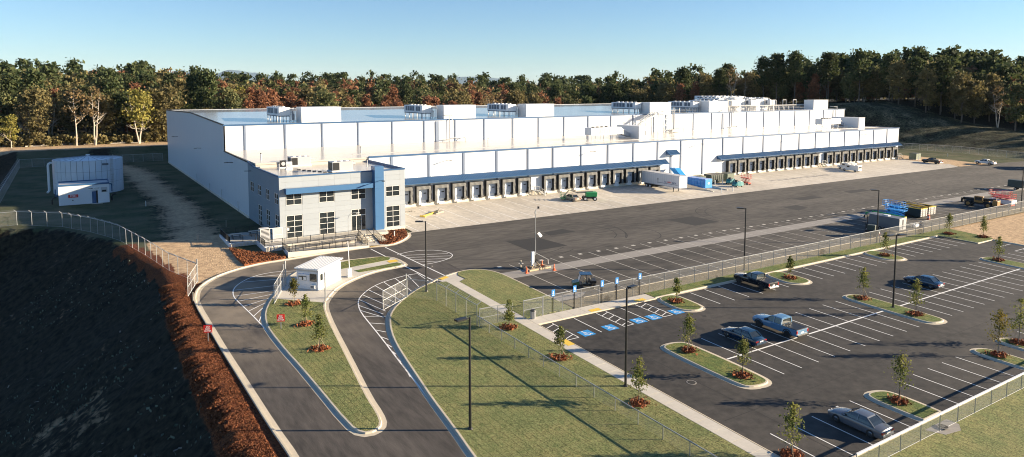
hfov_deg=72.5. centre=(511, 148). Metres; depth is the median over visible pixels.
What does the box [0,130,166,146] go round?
undergrowth
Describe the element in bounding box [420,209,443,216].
metal beam stack
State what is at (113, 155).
chain link fence
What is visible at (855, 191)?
asphalt patch
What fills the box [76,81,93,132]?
green tree
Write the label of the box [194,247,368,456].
kerb
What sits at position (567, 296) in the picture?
corner apron
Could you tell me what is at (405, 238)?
kerb
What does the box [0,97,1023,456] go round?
ground
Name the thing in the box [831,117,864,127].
plant housing
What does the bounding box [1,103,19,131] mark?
green tree
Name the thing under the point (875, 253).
planted island
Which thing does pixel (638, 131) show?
plant housing
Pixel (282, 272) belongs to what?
gate leaf
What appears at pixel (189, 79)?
pine tree
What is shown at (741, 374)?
young tree
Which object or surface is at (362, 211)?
window
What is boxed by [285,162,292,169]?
condenser
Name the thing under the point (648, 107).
plant housing
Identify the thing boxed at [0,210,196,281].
chain link fence
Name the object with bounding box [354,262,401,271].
gatehouse grass strip
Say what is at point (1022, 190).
light pole
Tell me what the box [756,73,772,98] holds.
olive tree
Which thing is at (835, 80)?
olive tree
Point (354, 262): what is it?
gatehouse grass strip
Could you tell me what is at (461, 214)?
dock apron concrete
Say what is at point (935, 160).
pickup truck
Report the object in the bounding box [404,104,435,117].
roof chiller
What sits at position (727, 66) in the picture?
pine tree
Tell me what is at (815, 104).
plant housing
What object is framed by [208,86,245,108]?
green tree
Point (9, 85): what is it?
pine tree
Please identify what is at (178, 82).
olive tree
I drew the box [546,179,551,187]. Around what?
dock door
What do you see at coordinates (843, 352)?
car park asphalt
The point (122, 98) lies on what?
pine tree
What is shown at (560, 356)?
young tree
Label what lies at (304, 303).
young tree
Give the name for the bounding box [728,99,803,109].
pipe rack
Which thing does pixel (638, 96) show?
olive tree
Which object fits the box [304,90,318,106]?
olive tree
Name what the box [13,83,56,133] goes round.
olive tree
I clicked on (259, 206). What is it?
window
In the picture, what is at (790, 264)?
young tree
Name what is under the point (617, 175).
dock door
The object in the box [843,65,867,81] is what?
green tree
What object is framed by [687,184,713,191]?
ramp wall
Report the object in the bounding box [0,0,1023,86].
sky
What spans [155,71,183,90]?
pine tree
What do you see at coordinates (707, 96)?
roof chiller
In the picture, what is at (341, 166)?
rooftop unit
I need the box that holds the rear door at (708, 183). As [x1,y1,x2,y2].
[705,179,711,187]
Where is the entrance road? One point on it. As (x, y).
(308, 423)
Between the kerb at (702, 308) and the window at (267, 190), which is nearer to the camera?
the kerb at (702, 308)
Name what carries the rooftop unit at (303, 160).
on the office block
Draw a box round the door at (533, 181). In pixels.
[532,180,535,189]
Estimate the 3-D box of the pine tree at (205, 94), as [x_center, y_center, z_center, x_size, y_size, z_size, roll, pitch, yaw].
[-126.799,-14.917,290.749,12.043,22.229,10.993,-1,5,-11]
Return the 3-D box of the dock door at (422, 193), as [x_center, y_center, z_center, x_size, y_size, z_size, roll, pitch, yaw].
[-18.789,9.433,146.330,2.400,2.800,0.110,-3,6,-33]
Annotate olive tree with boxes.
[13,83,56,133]
[23,102,51,146]
[43,78,51,90]
[46,100,61,133]
[52,82,77,133]
[53,85,87,134]
[82,91,120,135]
[90,77,125,138]
[113,89,131,132]
[139,87,166,133]
[150,82,186,141]
[169,77,189,107]
[198,103,215,108]
[231,88,250,108]
[298,86,315,104]
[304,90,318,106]
[337,99,351,106]
[339,95,359,106]
[448,92,468,104]
[455,89,473,104]
[487,93,500,103]
[502,88,524,104]
[512,87,527,102]
[526,90,547,103]
[626,87,649,102]
[653,81,675,101]
[696,72,716,95]
[713,78,728,95]
[734,77,743,95]
[738,71,757,96]
[745,71,762,97]
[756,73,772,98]
[826,69,844,101]
[854,68,872,101]
[882,77,900,100]
[882,86,893,100]
[884,59,915,104]
[909,67,941,112]
[918,70,942,109]
[935,71,951,111]
[943,83,961,118]
[947,70,982,122]
[958,65,974,74]
[965,79,991,122]
[976,72,1007,121]
[987,82,1007,118]
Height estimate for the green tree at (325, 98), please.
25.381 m
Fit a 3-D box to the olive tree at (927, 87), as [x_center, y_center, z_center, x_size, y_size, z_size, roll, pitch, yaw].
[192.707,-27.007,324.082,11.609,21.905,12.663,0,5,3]
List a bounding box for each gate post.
[284,260,285,285]
[324,272,325,298]
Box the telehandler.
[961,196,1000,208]
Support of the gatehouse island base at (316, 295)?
on the entrance road
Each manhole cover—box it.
[686,380,696,384]
[936,423,949,428]
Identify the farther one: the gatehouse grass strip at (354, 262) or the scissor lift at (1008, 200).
the scissor lift at (1008, 200)
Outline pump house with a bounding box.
[55,179,111,205]
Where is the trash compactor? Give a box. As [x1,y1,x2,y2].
[670,167,711,187]
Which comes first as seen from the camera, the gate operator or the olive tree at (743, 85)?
the gate operator
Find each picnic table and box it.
[231,232,242,238]
[248,230,259,236]
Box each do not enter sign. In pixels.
[203,325,211,340]
[277,314,284,328]
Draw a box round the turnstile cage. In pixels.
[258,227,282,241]
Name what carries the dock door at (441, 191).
in the warehouse
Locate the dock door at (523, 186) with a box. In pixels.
[520,181,526,190]
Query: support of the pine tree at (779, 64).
on the ground at (160, 201)
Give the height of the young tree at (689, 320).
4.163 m
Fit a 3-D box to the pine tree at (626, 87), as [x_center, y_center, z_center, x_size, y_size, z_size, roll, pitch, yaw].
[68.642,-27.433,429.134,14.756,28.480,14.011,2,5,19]
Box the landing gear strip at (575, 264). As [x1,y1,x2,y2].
[502,188,1023,277]
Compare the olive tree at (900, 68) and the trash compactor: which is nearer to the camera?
the trash compactor
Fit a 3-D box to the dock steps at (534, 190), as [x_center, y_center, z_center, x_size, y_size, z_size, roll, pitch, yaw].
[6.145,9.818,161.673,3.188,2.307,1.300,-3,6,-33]
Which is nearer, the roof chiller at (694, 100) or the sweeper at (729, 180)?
the sweeper at (729, 180)
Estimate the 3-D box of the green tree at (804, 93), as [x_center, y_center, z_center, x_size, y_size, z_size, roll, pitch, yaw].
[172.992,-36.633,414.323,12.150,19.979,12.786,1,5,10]
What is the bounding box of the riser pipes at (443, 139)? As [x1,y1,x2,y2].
[442,115,465,141]
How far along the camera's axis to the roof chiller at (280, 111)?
163.46 m
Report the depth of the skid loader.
125.22 m
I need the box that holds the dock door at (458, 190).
[455,186,461,196]
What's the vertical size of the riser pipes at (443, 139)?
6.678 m
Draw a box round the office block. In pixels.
[247,159,404,238]
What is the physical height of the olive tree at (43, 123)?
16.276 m
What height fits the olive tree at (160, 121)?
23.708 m
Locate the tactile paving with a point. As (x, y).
(568, 342)
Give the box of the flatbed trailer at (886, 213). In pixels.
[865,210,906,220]
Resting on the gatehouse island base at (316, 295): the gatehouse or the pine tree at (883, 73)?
the gatehouse
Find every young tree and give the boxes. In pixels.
[285,276,300,305]
[294,293,314,326]
[307,314,331,352]
[499,299,517,329]
[549,325,572,360]
[627,355,650,408]
[668,277,684,302]
[678,313,699,354]
[730,335,753,380]
[777,402,807,456]
[781,255,796,279]
[853,266,871,300]
[879,232,893,256]
[884,350,913,405]
[905,278,924,316]
[944,213,956,234]
[977,215,990,237]
[980,308,1012,359]
[990,236,1005,261]
[1005,298,1023,345]
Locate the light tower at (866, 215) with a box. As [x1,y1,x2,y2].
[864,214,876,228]
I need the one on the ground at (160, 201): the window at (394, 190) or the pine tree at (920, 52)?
the pine tree at (920, 52)
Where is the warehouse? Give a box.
[166,103,901,217]
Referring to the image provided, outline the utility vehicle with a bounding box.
[571,272,596,288]
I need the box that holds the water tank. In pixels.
[46,154,123,194]
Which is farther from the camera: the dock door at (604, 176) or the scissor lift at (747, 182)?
the scissor lift at (747, 182)
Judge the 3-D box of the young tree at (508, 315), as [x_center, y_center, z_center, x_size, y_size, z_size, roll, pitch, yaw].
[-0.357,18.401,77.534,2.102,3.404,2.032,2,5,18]
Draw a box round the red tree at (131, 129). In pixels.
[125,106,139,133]
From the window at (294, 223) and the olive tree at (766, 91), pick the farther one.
the olive tree at (766, 91)
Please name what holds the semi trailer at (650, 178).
on the dock apron concrete at (461, 214)
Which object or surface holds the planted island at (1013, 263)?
on the car park asphalt at (843, 352)
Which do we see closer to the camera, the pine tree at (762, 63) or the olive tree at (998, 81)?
the olive tree at (998, 81)
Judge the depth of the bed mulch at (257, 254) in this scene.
104.89 m
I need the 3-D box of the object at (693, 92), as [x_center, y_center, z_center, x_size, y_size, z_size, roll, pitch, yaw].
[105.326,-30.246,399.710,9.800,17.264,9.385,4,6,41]
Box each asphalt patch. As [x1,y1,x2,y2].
[506,237,566,250]
[544,229,574,235]
[668,216,717,225]
[784,205,807,210]
[793,196,822,199]
[845,189,869,192]
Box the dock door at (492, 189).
[489,183,495,193]
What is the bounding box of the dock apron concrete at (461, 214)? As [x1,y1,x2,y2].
[405,159,957,232]
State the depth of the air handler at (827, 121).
241.29 m
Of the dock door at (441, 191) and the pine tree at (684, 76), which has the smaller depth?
the dock door at (441, 191)
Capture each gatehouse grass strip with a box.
[341,256,389,268]
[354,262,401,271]
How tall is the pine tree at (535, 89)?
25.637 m
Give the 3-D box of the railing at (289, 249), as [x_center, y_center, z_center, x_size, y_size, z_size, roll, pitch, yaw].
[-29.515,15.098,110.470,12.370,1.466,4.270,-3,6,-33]
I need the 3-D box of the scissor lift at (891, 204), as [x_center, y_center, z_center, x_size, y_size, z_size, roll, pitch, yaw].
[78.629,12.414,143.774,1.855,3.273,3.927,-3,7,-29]
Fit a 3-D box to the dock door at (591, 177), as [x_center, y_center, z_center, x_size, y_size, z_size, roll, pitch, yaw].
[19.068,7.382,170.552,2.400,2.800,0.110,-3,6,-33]
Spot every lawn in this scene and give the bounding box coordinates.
[266,298,378,430]
[391,281,754,456]
[458,269,571,318]
[858,375,1023,456]
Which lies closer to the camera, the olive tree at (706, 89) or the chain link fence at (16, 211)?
the chain link fence at (16, 211)
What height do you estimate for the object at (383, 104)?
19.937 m
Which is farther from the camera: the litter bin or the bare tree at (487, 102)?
the bare tree at (487, 102)
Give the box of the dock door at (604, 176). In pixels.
[602,174,606,182]
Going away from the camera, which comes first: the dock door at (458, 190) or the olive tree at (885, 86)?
the dock door at (458, 190)
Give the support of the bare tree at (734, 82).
on the ground at (160, 201)
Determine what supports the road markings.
on the entrance road
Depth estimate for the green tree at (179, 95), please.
289.49 m
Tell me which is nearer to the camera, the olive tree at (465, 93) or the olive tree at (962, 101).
the olive tree at (962, 101)
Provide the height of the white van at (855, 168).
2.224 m
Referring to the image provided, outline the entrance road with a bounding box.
[200,241,465,456]
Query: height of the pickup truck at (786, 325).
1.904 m
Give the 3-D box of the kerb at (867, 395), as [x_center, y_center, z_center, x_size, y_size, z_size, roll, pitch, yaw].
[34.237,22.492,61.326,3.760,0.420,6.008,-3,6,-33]
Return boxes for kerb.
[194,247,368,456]
[261,256,407,436]
[369,233,410,247]
[385,272,476,456]
[458,269,560,301]
[538,298,779,456]
[585,207,1023,296]
[654,235,1023,298]
[657,295,705,311]
[660,342,771,388]
[766,272,812,284]
[842,294,946,324]
[852,374,1023,456]
[863,251,906,260]
[863,390,941,421]
[970,348,1023,369]
[979,257,1023,269]
[995,338,1023,350]
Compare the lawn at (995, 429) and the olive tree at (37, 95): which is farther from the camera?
the olive tree at (37, 95)
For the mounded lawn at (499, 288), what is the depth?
90.14 m
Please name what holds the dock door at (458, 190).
in the warehouse
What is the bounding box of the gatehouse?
[294,256,342,289]
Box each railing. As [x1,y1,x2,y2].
[220,224,262,242]
[257,234,282,245]
[282,239,367,251]
[284,229,360,244]
[292,233,357,249]
[295,239,361,251]
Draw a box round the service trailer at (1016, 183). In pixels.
[1005,179,1023,189]
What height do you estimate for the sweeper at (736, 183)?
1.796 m
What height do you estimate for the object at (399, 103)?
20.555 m
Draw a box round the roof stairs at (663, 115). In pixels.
[633,108,679,132]
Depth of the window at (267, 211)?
120.10 m
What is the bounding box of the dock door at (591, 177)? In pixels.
[588,175,593,183]
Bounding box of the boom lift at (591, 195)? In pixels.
[560,189,596,200]
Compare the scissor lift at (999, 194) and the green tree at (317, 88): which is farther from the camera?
the green tree at (317, 88)
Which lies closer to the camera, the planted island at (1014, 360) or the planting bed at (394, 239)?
the planted island at (1014, 360)
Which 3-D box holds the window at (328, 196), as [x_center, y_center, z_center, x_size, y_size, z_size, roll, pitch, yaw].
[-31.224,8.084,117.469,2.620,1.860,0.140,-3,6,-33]
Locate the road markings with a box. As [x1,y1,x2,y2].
[232,247,452,396]
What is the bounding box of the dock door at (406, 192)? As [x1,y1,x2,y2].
[405,191,408,201]
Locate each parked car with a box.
[564,194,580,200]
[721,326,766,345]
[828,406,893,438]
[903,274,944,288]
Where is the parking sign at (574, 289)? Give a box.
[573,285,575,308]
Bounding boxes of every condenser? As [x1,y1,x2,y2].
[279,160,285,167]
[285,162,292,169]
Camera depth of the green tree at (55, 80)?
331.74 m
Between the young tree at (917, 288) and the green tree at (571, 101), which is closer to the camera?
the young tree at (917, 288)
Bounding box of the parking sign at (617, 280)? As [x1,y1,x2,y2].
[615,277,618,299]
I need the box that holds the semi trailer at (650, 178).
[641,170,686,191]
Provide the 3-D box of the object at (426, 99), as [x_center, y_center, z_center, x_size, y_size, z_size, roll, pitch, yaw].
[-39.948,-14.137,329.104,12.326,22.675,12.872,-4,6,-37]
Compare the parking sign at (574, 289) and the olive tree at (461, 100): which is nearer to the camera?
the parking sign at (574, 289)
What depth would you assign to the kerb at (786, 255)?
109.76 m
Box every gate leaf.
[187,259,197,295]
[274,264,284,303]
[383,274,406,309]
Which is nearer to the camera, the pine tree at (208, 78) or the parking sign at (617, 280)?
the parking sign at (617, 280)
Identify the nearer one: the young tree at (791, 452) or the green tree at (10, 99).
the young tree at (791, 452)
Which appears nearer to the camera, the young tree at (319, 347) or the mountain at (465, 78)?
the young tree at (319, 347)
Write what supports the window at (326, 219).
in the office block
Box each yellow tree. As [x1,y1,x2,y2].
[0,114,23,147]
[118,87,157,143]
[180,103,197,108]
[231,86,248,93]
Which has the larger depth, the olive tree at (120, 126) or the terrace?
the olive tree at (120, 126)
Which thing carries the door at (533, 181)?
in the warehouse
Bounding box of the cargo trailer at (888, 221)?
[862,212,906,230]
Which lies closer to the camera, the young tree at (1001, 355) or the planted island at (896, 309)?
the young tree at (1001, 355)
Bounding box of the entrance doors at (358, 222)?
[351,214,365,230]
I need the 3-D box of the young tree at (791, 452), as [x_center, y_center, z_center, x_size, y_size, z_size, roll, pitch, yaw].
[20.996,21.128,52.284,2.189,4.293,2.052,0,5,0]
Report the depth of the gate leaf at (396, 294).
84.91 m
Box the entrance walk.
[368,241,386,245]
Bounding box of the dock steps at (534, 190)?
[532,186,545,195]
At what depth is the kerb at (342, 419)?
66.87 m
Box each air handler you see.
[585,126,629,139]
[815,118,843,128]
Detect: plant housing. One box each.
[296,106,340,122]
[437,105,475,118]
[518,103,553,116]
[617,124,648,138]
[640,102,670,113]
[699,101,728,111]
[728,99,744,108]
[747,99,763,108]
[804,100,827,108]
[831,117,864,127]
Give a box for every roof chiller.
[267,106,295,121]
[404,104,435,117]
[487,103,516,115]
[611,101,641,112]
[668,101,699,111]
[689,99,717,105]
[696,96,720,99]
[697,97,725,99]
[712,99,738,108]
[745,99,757,108]
[764,99,776,107]
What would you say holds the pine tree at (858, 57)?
on the ground at (160, 201)
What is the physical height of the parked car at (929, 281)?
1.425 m
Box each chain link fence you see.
[0,159,19,196]
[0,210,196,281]
[19,153,162,166]
[407,276,480,324]
[477,315,716,456]
[479,304,510,325]
[523,296,542,318]
[543,201,1021,313]
[856,372,1023,456]
[912,143,1016,158]
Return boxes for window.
[250,181,253,191]
[258,185,260,195]
[258,204,261,225]
[266,188,269,200]
[266,209,269,227]
[274,192,277,204]
[275,214,278,227]
[285,193,301,205]
[286,214,302,238]
[309,273,316,281]
[319,191,333,202]
[319,211,334,234]
[351,188,365,199]
[351,208,365,215]
[385,185,399,196]
[386,205,399,226]
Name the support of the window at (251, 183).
in the office block
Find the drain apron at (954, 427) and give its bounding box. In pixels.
[925,419,960,434]
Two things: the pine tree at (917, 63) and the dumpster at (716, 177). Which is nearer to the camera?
the dumpster at (716, 177)
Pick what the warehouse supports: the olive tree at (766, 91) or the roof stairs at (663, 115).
the roof stairs at (663, 115)
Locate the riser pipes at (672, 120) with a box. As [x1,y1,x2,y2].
[665,110,683,130]
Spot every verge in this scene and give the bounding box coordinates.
[563,208,1023,307]
[645,228,992,296]
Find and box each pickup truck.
[734,271,778,289]
[752,313,808,337]
[922,157,942,163]
[974,159,996,164]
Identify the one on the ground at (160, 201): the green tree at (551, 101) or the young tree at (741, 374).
the green tree at (551, 101)
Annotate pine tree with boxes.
[0,72,25,106]
[0,78,8,118]
[15,68,55,104]
[69,94,95,132]
[87,76,126,141]
[90,67,124,89]
[112,91,133,133]
[120,73,139,90]
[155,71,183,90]
[178,70,204,108]
[182,65,203,94]
[189,68,223,108]
[193,86,216,108]
[395,84,414,104]
[430,94,444,104]
[506,81,526,91]
[525,89,535,101]
[529,86,540,92]
[546,83,567,102]
[566,89,579,100]
[574,83,599,103]
[578,95,592,103]
[580,82,601,103]
[596,84,610,102]
[600,91,613,101]
[602,83,622,102]
[614,92,629,101]
[616,81,634,93]
[673,65,693,94]
[709,68,730,95]
[718,63,740,95]
[751,55,773,96]
[764,52,790,99]
[783,50,809,103]
[800,64,817,99]
[814,51,844,99]
[845,48,877,101]
[877,53,899,100]
[902,55,929,106]
[905,45,933,99]
[921,62,935,108]
[928,57,958,114]
[963,59,985,70]
[969,72,988,118]
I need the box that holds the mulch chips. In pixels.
[158,282,275,456]
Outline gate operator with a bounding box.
[347,241,351,276]
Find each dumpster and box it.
[704,172,723,182]
[888,202,927,216]
[898,201,935,214]
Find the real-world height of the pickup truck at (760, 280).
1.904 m
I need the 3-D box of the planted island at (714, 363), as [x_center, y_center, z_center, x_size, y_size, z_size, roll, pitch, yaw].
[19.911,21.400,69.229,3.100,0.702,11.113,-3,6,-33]
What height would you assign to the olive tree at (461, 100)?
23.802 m
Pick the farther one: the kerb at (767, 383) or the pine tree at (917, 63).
the pine tree at (917, 63)
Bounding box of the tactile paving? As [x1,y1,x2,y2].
[562,339,573,345]
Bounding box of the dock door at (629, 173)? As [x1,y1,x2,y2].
[628,172,631,180]
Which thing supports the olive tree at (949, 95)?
on the ground at (160, 201)
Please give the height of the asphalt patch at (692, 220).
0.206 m
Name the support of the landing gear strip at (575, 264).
on the truck court asphalt at (596, 233)
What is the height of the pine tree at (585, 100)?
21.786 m
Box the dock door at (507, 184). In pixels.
[505,182,510,191]
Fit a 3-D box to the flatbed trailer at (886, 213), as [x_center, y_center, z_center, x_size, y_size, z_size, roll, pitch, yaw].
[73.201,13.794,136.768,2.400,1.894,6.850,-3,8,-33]
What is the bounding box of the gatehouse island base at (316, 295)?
[274,257,402,301]
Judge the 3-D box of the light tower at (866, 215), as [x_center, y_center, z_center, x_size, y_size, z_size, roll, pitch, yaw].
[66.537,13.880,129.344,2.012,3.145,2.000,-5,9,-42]
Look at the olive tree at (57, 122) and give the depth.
278.66 m
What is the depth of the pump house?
149.06 m
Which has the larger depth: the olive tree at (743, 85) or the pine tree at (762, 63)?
the olive tree at (743, 85)
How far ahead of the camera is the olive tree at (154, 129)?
274.63 m
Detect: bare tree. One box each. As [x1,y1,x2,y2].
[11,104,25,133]
[18,110,30,137]
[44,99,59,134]
[61,88,91,145]
[80,86,104,144]
[479,92,492,104]
[490,92,501,102]
[727,67,741,95]
[739,78,751,93]
[989,86,1008,127]
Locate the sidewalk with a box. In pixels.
[436,272,777,456]
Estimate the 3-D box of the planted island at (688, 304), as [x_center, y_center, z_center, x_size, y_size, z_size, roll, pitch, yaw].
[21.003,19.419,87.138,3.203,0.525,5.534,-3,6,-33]
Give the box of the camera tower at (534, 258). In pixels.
[523,206,550,271]
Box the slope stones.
[7,277,184,456]
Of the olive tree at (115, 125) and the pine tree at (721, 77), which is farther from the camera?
the pine tree at (721, 77)
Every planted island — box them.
[661,295,700,309]
[666,343,765,384]
[769,272,807,282]
[847,294,941,321]
[866,251,902,258]
[871,391,937,417]
[976,349,1023,366]
[983,257,1023,267]
[1001,338,1023,347]
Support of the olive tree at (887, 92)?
on the ground at (160, 201)
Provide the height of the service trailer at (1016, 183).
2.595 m
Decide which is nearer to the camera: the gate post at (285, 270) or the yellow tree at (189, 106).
the gate post at (285, 270)
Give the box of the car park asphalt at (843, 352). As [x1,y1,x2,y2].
[541,237,1023,456]
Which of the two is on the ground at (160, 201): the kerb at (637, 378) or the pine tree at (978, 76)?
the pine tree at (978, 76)
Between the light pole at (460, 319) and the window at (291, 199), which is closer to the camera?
the light pole at (460, 319)
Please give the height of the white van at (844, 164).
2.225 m
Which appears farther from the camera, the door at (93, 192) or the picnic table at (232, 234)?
the door at (93, 192)
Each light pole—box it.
[415,221,427,291]
[454,317,472,429]
[623,284,637,386]
[736,207,746,269]
[870,189,879,242]
[886,234,906,307]
[1016,168,1023,210]
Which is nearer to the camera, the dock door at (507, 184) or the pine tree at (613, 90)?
the dock door at (507, 184)
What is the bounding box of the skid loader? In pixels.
[864,224,879,237]
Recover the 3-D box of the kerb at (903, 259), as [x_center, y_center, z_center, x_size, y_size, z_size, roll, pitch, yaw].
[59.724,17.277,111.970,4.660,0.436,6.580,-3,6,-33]
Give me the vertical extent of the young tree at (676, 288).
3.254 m
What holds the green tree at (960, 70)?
on the ground at (160, 201)
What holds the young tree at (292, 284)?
on the gatehouse island lawn at (349, 397)
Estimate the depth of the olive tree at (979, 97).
310.95 m
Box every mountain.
[171,70,271,80]
[392,77,498,83]
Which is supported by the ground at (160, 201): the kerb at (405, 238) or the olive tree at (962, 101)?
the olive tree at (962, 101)
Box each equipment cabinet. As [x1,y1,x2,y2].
[723,172,733,181]
[909,153,920,159]
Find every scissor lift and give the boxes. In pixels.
[740,173,751,184]
[882,199,905,215]
[885,203,907,215]
[989,189,1011,197]
[989,191,1016,206]
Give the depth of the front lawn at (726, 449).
61.52 m
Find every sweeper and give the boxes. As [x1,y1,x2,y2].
[726,177,734,184]
[732,180,743,186]
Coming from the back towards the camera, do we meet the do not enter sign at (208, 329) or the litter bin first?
the litter bin
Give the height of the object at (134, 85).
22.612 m
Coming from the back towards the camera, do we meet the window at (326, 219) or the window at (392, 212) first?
the window at (392, 212)
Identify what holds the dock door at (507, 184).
in the warehouse
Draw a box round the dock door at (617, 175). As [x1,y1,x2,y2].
[615,173,619,181]
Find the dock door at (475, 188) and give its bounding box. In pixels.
[472,185,478,194]
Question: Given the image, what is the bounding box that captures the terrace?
[219,229,387,257]
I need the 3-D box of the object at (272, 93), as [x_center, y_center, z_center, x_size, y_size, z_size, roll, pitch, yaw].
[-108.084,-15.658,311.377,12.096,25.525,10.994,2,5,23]
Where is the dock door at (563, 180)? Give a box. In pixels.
[561,177,565,186]
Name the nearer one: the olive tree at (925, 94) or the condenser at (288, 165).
the condenser at (288, 165)
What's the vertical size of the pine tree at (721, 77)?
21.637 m
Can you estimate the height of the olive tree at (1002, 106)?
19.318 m
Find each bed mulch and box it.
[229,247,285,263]
[378,228,407,243]
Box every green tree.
[0,91,25,129]
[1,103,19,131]
[46,75,63,90]
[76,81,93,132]
[164,90,187,108]
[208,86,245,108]
[307,89,342,106]
[313,85,332,104]
[407,89,431,104]
[548,96,561,103]
[552,92,578,103]
[769,70,788,103]
[795,82,807,102]
[839,71,858,102]
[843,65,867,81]
[846,69,862,101]
[867,65,883,101]
[945,68,973,115]
[997,80,1023,130]
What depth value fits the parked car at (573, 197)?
154.85 m
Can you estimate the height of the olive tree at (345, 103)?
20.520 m
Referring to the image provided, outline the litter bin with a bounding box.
[530,309,535,318]
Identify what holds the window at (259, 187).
in the office block
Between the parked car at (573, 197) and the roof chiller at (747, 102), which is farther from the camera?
the roof chiller at (747, 102)
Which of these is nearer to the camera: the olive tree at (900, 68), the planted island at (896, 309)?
the planted island at (896, 309)
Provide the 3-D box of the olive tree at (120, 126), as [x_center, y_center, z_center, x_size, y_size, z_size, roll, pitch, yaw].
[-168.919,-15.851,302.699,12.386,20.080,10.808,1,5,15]
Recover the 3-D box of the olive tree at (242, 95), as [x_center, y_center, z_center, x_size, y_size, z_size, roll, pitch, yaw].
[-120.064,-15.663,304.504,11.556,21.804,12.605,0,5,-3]
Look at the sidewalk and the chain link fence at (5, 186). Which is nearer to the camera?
the sidewalk
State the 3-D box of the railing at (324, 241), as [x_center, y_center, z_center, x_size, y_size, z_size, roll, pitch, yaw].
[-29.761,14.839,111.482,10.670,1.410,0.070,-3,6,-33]
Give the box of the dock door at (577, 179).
[575,176,579,185]
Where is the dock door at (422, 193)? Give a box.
[419,189,426,199]
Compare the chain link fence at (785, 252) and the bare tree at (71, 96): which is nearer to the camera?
the chain link fence at (785, 252)
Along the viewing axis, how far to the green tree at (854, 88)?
378.37 m
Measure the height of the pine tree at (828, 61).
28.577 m
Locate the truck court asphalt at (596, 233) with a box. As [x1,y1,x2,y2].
[406,161,1023,301]
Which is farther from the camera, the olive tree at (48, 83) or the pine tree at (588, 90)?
the pine tree at (588, 90)
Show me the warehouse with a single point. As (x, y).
(213, 151)
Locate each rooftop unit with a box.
[287,155,313,166]
[327,160,355,171]
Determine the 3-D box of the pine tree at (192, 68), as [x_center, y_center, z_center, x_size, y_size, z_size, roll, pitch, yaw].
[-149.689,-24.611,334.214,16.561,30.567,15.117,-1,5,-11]
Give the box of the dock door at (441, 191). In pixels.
[437,188,444,198]
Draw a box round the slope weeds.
[1,260,210,456]
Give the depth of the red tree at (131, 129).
274.63 m
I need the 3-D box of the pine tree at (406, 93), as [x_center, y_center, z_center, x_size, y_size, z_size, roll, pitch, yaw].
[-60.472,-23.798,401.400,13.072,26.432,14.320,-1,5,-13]
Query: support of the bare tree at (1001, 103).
on the ground at (160, 201)
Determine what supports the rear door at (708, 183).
in the trash compactor
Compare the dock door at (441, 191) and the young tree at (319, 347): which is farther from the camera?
the dock door at (441, 191)
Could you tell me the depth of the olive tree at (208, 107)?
282.90 m
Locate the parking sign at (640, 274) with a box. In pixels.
[639,273,641,294]
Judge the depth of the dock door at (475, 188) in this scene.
153.19 m
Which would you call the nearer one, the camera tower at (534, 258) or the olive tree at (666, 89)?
the camera tower at (534, 258)
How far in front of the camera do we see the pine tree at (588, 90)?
410.87 m
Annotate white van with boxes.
[837,162,855,168]
[842,164,861,171]
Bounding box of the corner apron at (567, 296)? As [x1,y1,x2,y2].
[553,292,584,300]
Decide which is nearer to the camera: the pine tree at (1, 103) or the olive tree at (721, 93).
the pine tree at (1, 103)
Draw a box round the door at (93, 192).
[92,191,95,202]
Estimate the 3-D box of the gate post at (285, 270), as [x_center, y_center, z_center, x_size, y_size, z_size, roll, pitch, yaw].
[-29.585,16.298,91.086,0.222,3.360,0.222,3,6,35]
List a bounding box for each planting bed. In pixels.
[377,229,406,243]
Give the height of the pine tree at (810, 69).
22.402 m

